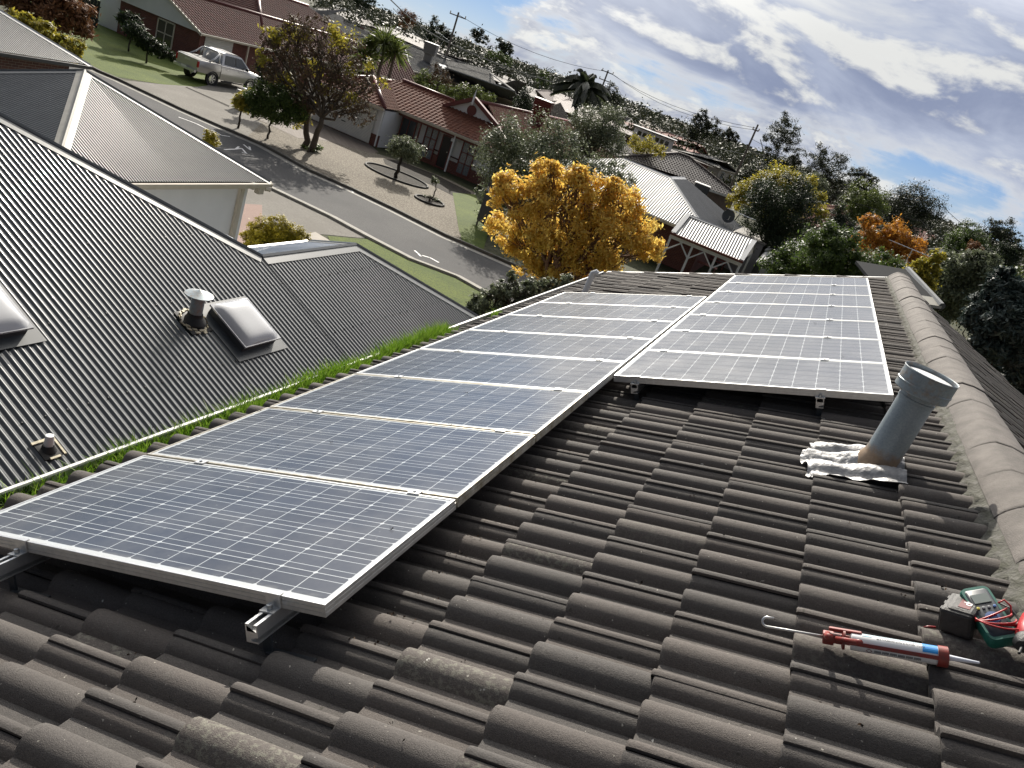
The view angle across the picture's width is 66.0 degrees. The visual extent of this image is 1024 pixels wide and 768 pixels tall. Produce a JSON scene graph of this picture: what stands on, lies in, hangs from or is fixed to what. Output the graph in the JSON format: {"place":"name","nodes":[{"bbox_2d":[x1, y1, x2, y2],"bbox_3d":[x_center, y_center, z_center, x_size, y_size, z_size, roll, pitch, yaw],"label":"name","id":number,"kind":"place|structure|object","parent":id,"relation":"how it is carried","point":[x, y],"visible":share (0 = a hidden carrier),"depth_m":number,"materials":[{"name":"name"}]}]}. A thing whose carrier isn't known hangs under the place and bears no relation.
{"place":"outdoors","nodes":[
{"label":"outdoors","id":0,"kind":"place"},
{"bbox_2d":[0,9,92,69],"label":"brick house","id":1,"kind":"structure","parent":0,"point":[23,46],"depth_m":26.59,"materials":[{"name":"grey metal"}]},
{"bbox_2d":[41,0,210,86],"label":"lawn","id":2,"kind":"structure","parent":0,"point":[107,51],"depth_m":48.20,"materials":[{"name":"green plant"}]},
{"bbox_2d":[114,8,148,50],"bbox_3d":[-24.418,-22.571,50.290,2.364,2.559,1.698,16,22,-10],"label":"spiky plant","id":3,"kind":"object","parent":2,"relation":"on","point":[123,16],"visible":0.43,"depth_m":49.76,"materials":[{"name":"green plant"}]},
{"bbox_2d":[119,19,175,62],"bbox_3d":[-22.385,-20.969,48.580,3.491,2.339,1.436,6,26,-33],"label":"garden shrub","id":4,"kind":"object","parent":2,"relation":"on","point":[144,42],"visible":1,"depth_m":48.25,"materials":[{"name":"green plant"}]},
{"bbox_2d":[98,0,360,83],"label":"maroon roof house","id":5,"kind":"structure","parent":2,"relation":"on","point":[230,26],"depth_m":56.84,"materials":[{"name":"tile"}]},
{"bbox_2d":[155,17,175,49],"bbox_3d":[-24.242,-24.462,54.998,1.590,1.740,0.050,27,22,15],"label":"window","id":6,"kind":"structure","parent":5,"relation":"in","point":[165,30],"depth_m":54.97,"materials":[{"name":"white glass"}]},
{"bbox_2d":[203,37,233,53],"bbox_3d":[-20.937,-23.383,55.944,0.030,2.050,2.754,27,22,15],"label":"garage door","id":7,"kind":"structure","parent":5,"relation":"in","point":[209,42],"depth_m":55.61,"materials":[{"name":"beige metal"}]},
{"bbox_2d":[0,69,272,239],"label":"white garage","id":8,"kind":"structure","parent":0,"point":[89,116],"depth_m":18.84,"materials":[{"name":"grey metal"}]},
{"bbox_2d":[125,79,267,135],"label":"driveway","id":9,"kind":"structure","parent":0,"point":[184,97],"depth_m":43.09,"materials":[{"name":"concrete"}]},
{"bbox_2d":[173,46,258,89],"bbox_3d":[-18.794,-20.355,50.802,2.354,2.163,5.836,27,22,15],"label":"ute","id":10,"kind":"object","parent":9,"relation":"on","point":[216,64],"visible":0.84,"depth_m":49.88,"materials":[{"name":"silver metal"}]},
{"bbox_2d":[0,112,478,488],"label":"charcoal roof house","id":11,"kind":"structure","parent":0,"point":[127,308],"depth_m":9.14,"materials":[{"name":"paint"}]},
{"bbox_2d":[237,204,261,243],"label":"driveway","id":12,"kind":"structure","parent":0,"point":[250,211],"depth_m":27.40,"materials":[{"name":"beige concrete"}]},
{"bbox_2d":[0,309,501,508],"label":"gutter grass","id":13,"kind":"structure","parent":0,"point":[333,370],"depth_m":5.30,"materials":[{"name":"green plant"}]},
{"bbox_2d":[69,67,528,300],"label":"road","id":14,"kind":"structure","parent":0,"point":[388,227],"depth_m":33.35,"materials":[{"name":"grey asphalt"}]},
{"bbox_2d":[4,7,87,67],"bbox_3d":[-22.609,-16.657,38.136,3.784,2.228,1.663,9,24,-28],"label":"yellow shrub","id":15,"kind":"object","parent":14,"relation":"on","point":[39,24],"visible":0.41,"depth_m":37.97,"materials":[{"name":"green plant"}]},
{"bbox_2d":[0,0,100,41],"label":"rusty shrub","id":16,"kind":"object","parent":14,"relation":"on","point":[66,14],"visible":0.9,"depth_m":41.61,"materials":[{"name":"brown plant"}]},
{"bbox_2d":[249,112,377,152],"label":"driveway","id":17,"kind":"structure","parent":0,"point":[327,133],"depth_m":47.53,"materials":[{"name":"concrete"}]},
{"bbox_2d":[328,236,492,313],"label":"lawn","id":18,"kind":"structure","parent":0,"point":[456,290],"depth_m":28.25,"materials":[{"name":"green plant"}]},
{"bbox_2d":[0,0,1017,387],"bbox_3d":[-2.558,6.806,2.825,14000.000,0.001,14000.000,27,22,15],"label":"ground","id":19,"kind":"structure","parent":0,"point":[492,246],"depth_m":48.40,"materials":[{"name":"soil"}]},
{"bbox_2d":[239,212,311,245],"bbox_3d":[-7.161,-4.572,24.134,2.176,1.410,1.440,4,26,-36],"label":"golden shrub","id":20,"kind":"object","parent":19,"relation":"on","point":[266,231],"visible":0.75,"depth_m":23.87,"materials":[{"name":"yellow plant"}]},
{"bbox_2d":[245,189,364,237],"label":"footpath","id":21,"kind":"structure","parent":19,"relation":"on","point":[272,203],"depth_m":29.58,"materials":[{"name":"concrete"}]},
{"bbox_2d":[90,66,532,275],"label":"kerb","id":22,"kind":"structure","parent":19,"relation":"on","point":[321,175],"depth_m":36.70,"materials":[{"name":"concrete"}]},
{"bbox_2d":[242,112,474,237],"bbox_3d":[-8.042,-11.815,42.686,18.611,0.001,13.194,27,22,15],"label":"pebble garden","id":23,"kind":"object","parent":19,"relation":"on","point":[342,163],"visible":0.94,"depth_m":40.03,"materials":[{"name":"beige gravel"}]},
{"bbox_2d":[242,77,310,138],"bbox_3d":[-11.988,-13.853,39.970,3.422,2.999,2.271,4,27,-36],"label":"tree","id":24,"kind":"object","parent":23,"relation":"on","point":[272,105],"visible":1,"depth_m":39.53,"materials":[{"name":"green plant"}]},
{"bbox_2d":[249,12,390,152],"bbox_3d":[-9.866,-15.401,40.544,6.763,6.728,4.121,17,21,-9],"label":"autumn tree","id":25,"kind":"object","parent":23,"relation":"on","point":[274,43],"visible":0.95,"depth_m":39.88,"materials":[{"name":"brown plant"}]},
{"bbox_2d":[367,164,426,186],"bbox_3d":[-6.345,-11.460,43.324,3.800,0.001,2.700,27,22,15],"label":"mulch bed","id":26,"kind":"object","parent":23,"relation":"on","point":[401,176],"visible":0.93,"depth_m":43.45,"materials":[{"name":"brown soil"}]},
{"bbox_2d":[381,134,427,177],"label":"lollipop tree","id":27,"kind":"object","parent":26,"relation":"on","point":[409,151],"visible":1,"depth_m":41.95,"materials":[{"name":"green plant"}]},
{"bbox_2d":[383,159,470,195],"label":"footpath","id":28,"kind":"structure","parent":23,"relation":"on","point":[446,186],"depth_m":46.16,"materials":[{"name":"beige concrete"}]},
{"bbox_2d":[348,22,412,78],"bbox_3d":[-10.386,-24.193,60.682,4.801,7.183,3.370,19,21,-3],"label":"cordyline","id":29,"kind":"object","parent":19,"relation":"on","point":[391,43],"visible":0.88,"depth_m":59.84,"materials":[{"name":"green plant"}]},
{"bbox_2d":[271,187,492,295],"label":"kerb","id":30,"kind":"structure","parent":19,"relation":"on","point":[390,248],"depth_m":29.66,"materials":[{"name":"concrete"}]},
{"bbox_2d":[353,52,417,82],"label":"maroon tile house","id":31,"kind":"structure","parent":19,"relation":"on","point":[400,74],"depth_m":72.83,"materials":[{"name":"tile"}]},
{"bbox_2d":[309,6,511,101],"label":"pale tile house","id":32,"kind":"structure","parent":19,"relation":"on","point":[335,17],"depth_m":119.61,"materials":[{"name":"grey tile"}]},
{"bbox_2d":[346,33,525,106],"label":"pale tile house","id":33,"kind":"structure","parent":19,"relation":"on","point":[468,74],"depth_m":103.69,"materials":[{"name":"grey tile"}]},
{"bbox_2d":[427,62,453,90],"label":"tree","id":34,"kind":"object","parent":19,"relation":"on","point":[436,73],"visible":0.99,"depth_m":66.83,"materials":[{"name":"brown plant"}]},
{"bbox_2d":[410,68,496,101],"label":"garden shrub","id":35,"kind":"object","parent":19,"relation":"on","point":[448,91],"visible":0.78,"depth_m":70.88,"materials":[{"name":"green plant"}]},
{"bbox_2d":[307,73,616,186],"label":"white red house","id":36,"kind":"structure","parent":19,"relation":"on","point":[443,128],"depth_m":50.52,"materials":[{"name":"brick"}]},
{"bbox_2d":[310,90,376,142],"bbox_3d":[-10.889,-17.205,50.089,4.950,2.100,0.070,27,22,15],"label":"garage door","id":37,"kind":"structure","parent":36,"relation":"in","point":[341,124],"depth_m":50.00,"materials":[{"name":"grey metal"}]},
{"bbox_2d":[397,116,417,140],"bbox_3d":[-6.795,-16.307,50.944,1.144,1.670,0.050,27,22,15],"label":"window","id":38,"kind":"structure","parent":36,"relation":"in","point":[408,126],"depth_m":50.86,"materials":[{"name":"black glass"}]},
{"bbox_2d":[419,126,439,160],"bbox_3d":[-5.321,-15.442,50.538,0.944,2.030,0.050,27,22,15],"label":"window","id":39,"kind":"structure","parent":36,"relation":"in","point":[431,135],"depth_m":50.52,"materials":[{"name":"grey glass"}]},
{"bbox_2d":[434,134,452,169],"bbox_3d":[-4.353,-14.806,50.256,0.770,2.090,0.110,27,22,15],"label":"door","id":40,"kind":"structure","parent":36,"relation":"in","point":[446,143],"depth_m":50.30,"materials":[{"name":"red paint"}]},
{"bbox_2d":[454,142,476,177],"bbox_3d":[-2.915,-14.214,49.829,1.002,2.080,0.050,27,22,15],"label":"window","id":41,"kind":"structure","parent":36,"relation":"in","point":[465,160],"depth_m":49.86,"materials":[{"name":"grey glass"}]},
{"bbox_2d":[532,97,554,128],"bbox_3d":[2.111,-20.078,58.538,1.404,2.100,1.404,22,21,4],"label":"chimney","id":42,"kind":"object","parent":36,"relation":"on","point":[542,103],"visible":0.93,"depth_m":57.89,"materials":[{"name":"red brick"}]},
{"bbox_2d":[453,193,487,248],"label":"lawn","id":43,"kind":"structure","parent":19,"relation":"on","point":[470,230],"depth_m":39.16,"materials":[{"name":"green plant"}]},
{"bbox_2d":[476,181,497,235],"bbox_3d":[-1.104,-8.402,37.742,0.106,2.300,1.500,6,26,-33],"label":"conifer","id":44,"kind":"object","parent":43,"relation":"on","point":[484,210],"visible":0.34,"depth_m":37.92,"materials":[{"name":"green plant"}]},
{"bbox_2d":[0,269,1023,767],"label":"tiled roof house","id":45,"kind":"structure","parent":19,"relation":"on","point":[562,633],"depth_m":2.43,"materials":[{"name":"concrete"}]},
{"bbox_2d":[0,292,594,597],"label":"mounting rail","id":46,"kind":"object","parent":45,"relation":"attached to","point":[19,558],"visible":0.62,"depth_m":2.70,"materials":[{"name":"metal"}]},
{"bbox_2d":[245,295,691,662],"bbox_3d":[0.640,-0.052,5.332,0.235,0.173,6.950,27,22,15],"label":"mounting rail","id":47,"kind":"object","parent":45,"relation":"on","point":[268,620],"visible":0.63,"depth_m":2.29,"materials":[{"name":"metal"}]},
{"bbox_2d":[0,455,455,617],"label":"solar panel","id":48,"kind":"object","parent":47,"relation":"on","point":[321,548],"visible":1,"depth_m":2.79,"materials":[{"name":"glass"}]},
{"bbox_2d":[147,407,534,506],"bbox_3d":[-0.779,0.301,3.682,1.479,0.629,0.836,27,22,15],"label":"solar panel","id":49,"kind":"object","parent":47,"relation":"on","point":[460,465],"visible":0.82,"depth_m":3.60,"materials":[{"name":"glass"}]},
{"bbox_2d":[269,374,587,441],"bbox_3d":[-0.454,0.105,4.446,1.479,0.629,0.836,27,22,15],"label":"solar panel","id":50,"kind":"object","parent":47,"relation":"on","point":[538,413],"visible":0.87,"depth_m":4.37,"materials":[{"name":"glass"}]},
{"bbox_2d":[355,349,624,397],"bbox_3d":[-0.129,-0.090,5.210,1.479,0.629,0.836,27,22,15],"label":"solar panel","id":51,"kind":"object","parent":47,"relation":"on","point":[591,377],"visible":0.84,"depth_m":5.15,"materials":[{"name":"glass"}]},
{"bbox_2d":[419,330,652,365],"bbox_3d":[0.196,-0.285,5.974,1.479,0.629,0.836,27,22,15],"label":"solar panel","id":52,"kind":"object","parent":47,"relation":"on","point":[626,350],"visible":0.77,"depth_m":5.92,"materials":[{"name":"glass"}]},
{"bbox_2d":[468,315,674,342],"bbox_3d":[0.520,-0.480,6.739,1.479,0.629,0.836,27,22,15],"label":"solar panel","id":53,"kind":"object","parent":47,"relation":"on","point":[639,329],"visible":0.82,"depth_m":6.70,"materials":[{"name":"glass"}]},
{"bbox_2d":[507,302,691,323],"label":"solar panel","id":54,"kind":"object","parent":47,"relation":"on","point":[676,315],"visible":0.75,"depth_m":7.46,"materials":[{"name":"glass"}]},
{"bbox_2d":[540,292,705,309],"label":"solar panel","id":55,"kind":"object","parent":47,"relation":"on","point":[693,302],"visible":0.76,"depth_m":8.23,"materials":[{"name":"glass"}]},
{"bbox_2d":[630,282,739,400],"bbox_3d":[1.996,-0.648,7.637,0.235,0.173,6.252,27,22,15],"label":"mounting rail","id":56,"kind":"object","parent":45,"relation":"attached to","point":[637,386],"visible":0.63,"depth_m":4.88,"materials":[{"name":"metal"}]},
{"bbox_2d":[815,284,834,416],"bbox_3d":[2.984,-0.570,7.237,0.235,0.173,6.252,27,22,15],"label":"mounting rail","id":57,"kind":"object","parent":45,"relation":"attached to","point":[820,395],"visible":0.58,"depth_m":4.47,"materials":[{"name":"metal"}]},
{"bbox_2d":[614,350,893,401],"bbox_3d":[1.526,-0.073,5.003,1.479,0.630,0.836,27,22,15],"label":"solar panel","id":58,"kind":"object","parent":57,"relation":"on","point":[844,379],"visible":1,"depth_m":4.88,"materials":[{"name":"glass"}]},
{"bbox_2d":[645,330,886,363],"bbox_3d":[1.851,-0.268,5.767,1.479,0.630,0.836,27,22,15],"label":"solar panel","id":59,"kind":"object","parent":57,"relation":"on","point":[834,349],"visible":0.8,"depth_m":5.72,"materials":[{"name":"glass"}]},
{"bbox_2d":[669,314,880,339],"bbox_3d":[2.176,-0.463,6.532,1.479,0.630,0.836,27,22,15],"label":"solar panel","id":60,"kind":"object","parent":57,"relation":"on","point":[796,327],"visible":0.77,"depth_m":6.49,"materials":[{"name":"glass"}]},
{"bbox_2d":[689,302,876,321],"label":"solar panel","id":61,"kind":"object","parent":57,"relation":"on","point":[844,313],"visible":0.79,"depth_m":7.26,"materials":[{"name":"glass"}]},
{"bbox_2d":[703,291,873,306],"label":"solar panel","id":62,"kind":"object","parent":57,"relation":"on","point":[801,299],"visible":0.82,"depth_m":8.03,"materials":[{"name":"glass"}]},
{"bbox_2d":[717,283,871,295],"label":"solar panel","id":63,"kind":"object","parent":57,"relation":"on","point":[801,289],"visible":0.8,"depth_m":8.80,"materials":[{"name":"glass"}]},
{"bbox_2d":[726,275,868,285],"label":"solar panel","id":64,"kind":"object","parent":57,"relation":"on","point":[846,281],"visible":0.79,"depth_m":9.57,"materials":[{"name":"glass"}]},
{"bbox_2d":[761,616,949,667],"bbox_3d":[0.933,0.711,2.150,0.458,0.203,0.136,27,22,15],"label":"caulking gun","id":65,"kind":"object","parent":45,"relation":"on","point":[831,637],"visible":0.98,"depth_m":2.15,"materials":[{"name":"red paint"}]},
{"bbox_2d":[850,633,979,664],"bbox_3d":[1.079,0.731,2.135,0.301,0.142,0.054,27,22,15],"label":"sealant tube","id":66,"kind":"object","parent":65,"relation":"attached to","point":[900,644],"visible":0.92,"depth_m":2.13,"materials":[{"name":"white plastic"}]},
{"bbox_2d":[800,361,958,484],"bbox_3d":[1.659,0.191,3.589,0.445,0.616,0.494,27,22,15],"label":"roof flue","id":67,"kind":"object","parent":45,"relation":"on","point":[922,393],"visible":1,"depth_m":3.55,"materials":[{"name":"metal"}]},
{"bbox_2d":[938,593,1023,653],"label":"cordless drill","id":68,"kind":"object","parent":45,"relation":"on","point":[958,614],"visible":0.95,"depth_m":2.23,"materials":[{"name":"black plastic"}]},
{"bbox_2d":[960,586,1014,648],"bbox_3d":[1.351,0.659,2.234,0.086,0.103,0.190,16,22,-12],"label":"multimeter","id":69,"kind":"object","parent":45,"relation":"on","point":[983,600],"visible":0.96,"depth_m":2.21,"materials":[{"name":"teal plastic"}]},
{"bbox_2d":[924,599,1018,629],"bbox_3d":[1.300,0.674,2.224,0.189,0.174,0.105,27,22,15],"label":"test lead","id":70,"kind":"object","parent":69,"relation":"attached to","point":[1009,624],"visible":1,"depth_m":2.18,"materials":[{"name":"red"}]},
{"bbox_2d":[465,270,577,315],"bbox_3d":[-0.280,-0.592,16.597,2.116,4.453,0.916,18,21,-7],"label":"silver shrub","id":71,"kind":"object","parent":19,"relation":"on","point":[502,293],"visible":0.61,"depth_m":15.88,"materials":[{"name":"green plant"}]},
{"bbox_2d":[508,84,544,110],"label":"conifer","id":72,"kind":"object","parent":19,"relation":"on","point":[524,102],"visible":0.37,"depth_m":74.87,"materials":[{"name":"green plant"}]},
{"bbox_2d":[371,26,713,168],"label":"dark tile house","id":73,"kind":"structure","parent":19,"relation":"on","point":[411,41],"depth_m":153.66,"materials":[{"name":"beige paint"}]},
{"bbox_2d":[468,106,639,220],"bbox_3d":[1.795,-10.065,38.815,8.243,6.238,4.660,12,23,-21],"label":"olive bush","id":74,"kind":"object","parent":19,"relation":"on","point":[518,145],"visible":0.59,"depth_m":38.08,"materials":[{"name":"green plant"}]},
{"bbox_2d":[482,151,667,293],"bbox_3d":[1.888,-4.837,27.226,6.504,5.662,3.578,19,21,-4],"label":"yellow tree","id":75,"kind":"object","parent":19,"relation":"on","point":[583,250],"visible":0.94,"depth_m":26.25,"materials":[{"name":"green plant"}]},
{"bbox_2d":[547,68,610,118],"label":"palm tree","id":76,"kind":"object","parent":19,"relation":"on","point":[585,87],"visible":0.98,"depth_m":103.16,"materials":[{"name":"green plant"}]},
{"bbox_2d":[535,90,632,137],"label":"purple tile house","id":77,"kind":"structure","parent":19,"relation":"on","point":[564,101],"depth_m":150.47,"materials":[{"name":"beige paint"}]},
{"bbox_2d":[564,100,630,158],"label":"dome tree","id":78,"kind":"object","parent":19,"relation":"on","point":[597,131],"visible":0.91,"depth_m":61.92,"materials":[{"name":"green plant"}]},
{"bbox_2d":[522,158,741,272],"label":"corrugated house","id":79,"kind":"structure","parent":19,"relation":"on","point":[671,200],"depth_m":47.76,"materials":[{"name":"grey metal"}]},
{"bbox_2d":[628,132,667,159],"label":"garden shrub","id":80,"kind":"object","parent":19,"relation":"on","point":[644,144],"visible":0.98,"depth_m":79.34,"materials":[{"name":"yellow plant"}]},
{"bbox_2d":[628,124,676,151],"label":"clerestory house","id":81,"kind":"structure","parent":19,"relation":"on","point":[659,138],"depth_m":94.07,"materials":[{"name":"grey metal"}]},
{"bbox_2d":[309,0,1023,275],"bbox_3d":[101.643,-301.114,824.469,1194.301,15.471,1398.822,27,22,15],"label":"distant trees","id":82,"kind":"object","parent":19,"relation":"on","point":[637,110],"visible":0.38,"depth_m":191.59,"materials":[{"name":"green plant"}]},
{"bbox_2d":[604,141,734,210],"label":"black tile house","id":83,"kind":"structure","parent":19,"relation":"on","point":[690,169],"depth_m":81.88,"materials":[{"name":"grey tile"}]},
{"bbox_2d":[425,83,975,337],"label":"garden foliage","id":84,"kind":"object","parent":19,"relation":"on","point":[730,180],"visible":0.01,"depth_m":138.93,"materials":[{"name":"green plant"}]},
{"bbox_2d":[683,108,726,151],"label":"gum tree","id":85,"kind":"object","parent":19,"relation":"on","point":[703,134],"visible":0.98,"depth_m":154.98,"materials":[{"name":"green plant"}]},
{"bbox_2d":[655,213,756,273],"bbox_3d":[11.115,-7.280,44.474,4.169,3.381,5.507,27,22,15],"label":"veranda","id":86,"kind":"object","parent":19,"relation":"on","point":[727,245],"visible":0.95,"depth_m":42.62,"materials":[{"name":"grey metal"}]},
{"bbox_2d":[717,227,766,273],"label":"skillion shed","id":87,"kind":"structure","parent":19,"relation":"on","point":[754,257],"depth_m":52.72,"materials":[{"name":"grey metal"}]},
{"bbox_2d":[733,157,782,219],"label":"garden shrub","id":88,"kind":"object","parent":19,"relation":"on","point":[746,174],"visible":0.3,"depth_m":77.37,"materials":[{"name":"green plant"}]},
{"bbox_2d":[725,157,829,224],"bbox_3d":[20.602,-13.341,61.493,6.374,7.956,6.673,5,26,-35],"label":"yellow tree","id":89,"kind":"object","parent":19,"relation":"on","point":[734,197],"visible":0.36,"depth_m":60.79,"materials":[{"name":"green plant"}]},
{"bbox_2d":[737,168,824,261],"bbox_3d":[17.443,-10.560,52.472,6.092,7.570,5.472,27,22,15],"label":"round dark tree","id":90,"kind":"object","parent":19,"relation":"on","point":[776,209],"visible":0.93,"depth_m":51.22,"materials":[{"name":"green plant"}]},
{"bbox_2d":[758,110,808,172],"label":"gum tree","id":91,"kind":"object","parent":19,"relation":"on","point":[784,138],"visible":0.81,"depth_m":122.41,"materials":[{"name":"green plant"}]},
{"bbox_2d":[803,141,851,204],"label":"gum tree","id":92,"kind":"object","parent":19,"relation":"on","point":[820,163],"visible":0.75,"depth_m":129.81,"materials":[{"name":"green plant"}]},
{"bbox_2d":[754,218,908,275],"bbox_3d":[10.303,-2.340,27.367,4.685,6.627,2.943,19,21,-3],"label":"feathery tree","id":93,"kind":"object","parent":19,"relation":"on","point":[832,256],"visible":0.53,"depth_m":26.27,"materials":[{"name":"green plant"}]},
{"bbox_2d":[819,201,856,238],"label":"conifer","id":94,"kind":"object","parent":19,"relation":"on","point":[839,218],"visible":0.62,"depth_m":54.20,"materials":[{"name":"green plant"}]},
{"bbox_2d":[842,164,880,203],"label":"gum tree","id":95,"kind":"object","parent":19,"relation":"on","point":[858,172],"visible":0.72,"depth_m":134.79,"materials":[{"name":"green plant"}]},
{"bbox_2d":[838,176,892,239],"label":"light green tree","id":96,"kind":"object","parent":19,"relation":"on","point":[872,200],"visible":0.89,"depth_m":81.49,"materials":[{"name":"green plant"}]},
{"bbox_2d":[850,212,930,265],"bbox_3d":[19.083,-5.438,41.744,4.450,7.409,2.525,27,22,15],"label":"orange tree","id":97,"kind":"object","parent":19,"relation":"on","point":[878,239],"visible":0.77,"depth_m":40.63,"materials":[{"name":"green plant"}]},
{"bbox_2d":[855,261,945,308],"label":"patio roof","id":98,"kind":"structure","parent":19,"relation":"on","point":[930,297],"depth_m":11.48,"materials":[{"name":"grey metal"}]},
{"bbox_2d":[875,179,951,237],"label":"wide dark tree","id":99,"kind":"object","parent":19,"relation":"on","point":[917,207],"visible":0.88,"depth_m":108.60,"materials":[{"name":"green plant"}]},
{"bbox_2d":[902,248,947,291],"bbox_3d":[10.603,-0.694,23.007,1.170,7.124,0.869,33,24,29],"label":"yellow green shrub","id":100,"kind":"object","parent":19,"relation":"on","point":[922,269],"visible":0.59,"depth_m":21.83,"materials":[{"name":"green plant"}]},
{"bbox_2d":[937,218,994,256],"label":"clipped tree","id":101,"kind":"object","parent":19,"relation":"on","point":[961,241],"visible":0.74,"depth_m":73.09,"materials":[{"name":"green plant"}]},
{"bbox_2d":[930,247,1004,323],"bbox_3d":[12.456,-0.767,24.362,2.302,7.482,1.986,27,22,15],"label":"olive tree","id":102,"kind":"object","parent":19,"relation":"on","point":[964,271],"visible":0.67,"depth_m":22.97,"materials":[{"name":"green plant"}]},
{"bbox_2d":[957,264,1023,394],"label":"tree","id":103,"kind":"object","parent":19,"relation":"on","point":[991,318],"visible":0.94,"depth_m":14.24,"materials":[{"name":"green plant"}]},
{"bbox_2d":[958,237,1023,327],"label":"garden tree","id":104,"kind":"object","parent":19,"relation":"on","point":[1012,256],"visible":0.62,"depth_m":64.89,"materials":[{"name":"green plant"}]},
{"bbox_2d":[978,216,1023,251],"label":"clipped tree","id":105,"kind":"object","parent":19,"relation":"on","point":[999,233],"visible":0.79,"depth_m":98.33,"materials":[{"name":"green plant"}]},
{"bbox_2d":[367,0,1023,248],"label":"sky","id":106,"kind":"structure","parent":0,"point":[919,90],"materials":[{"name":"blue"}]},
{"bbox_2d":[672,148,735,184],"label":"lined tile house","id":107,"kind":"structure","parent":0,"point":[721,169],"depth_m":147.76,"materials":[{"name":"grey tile"}]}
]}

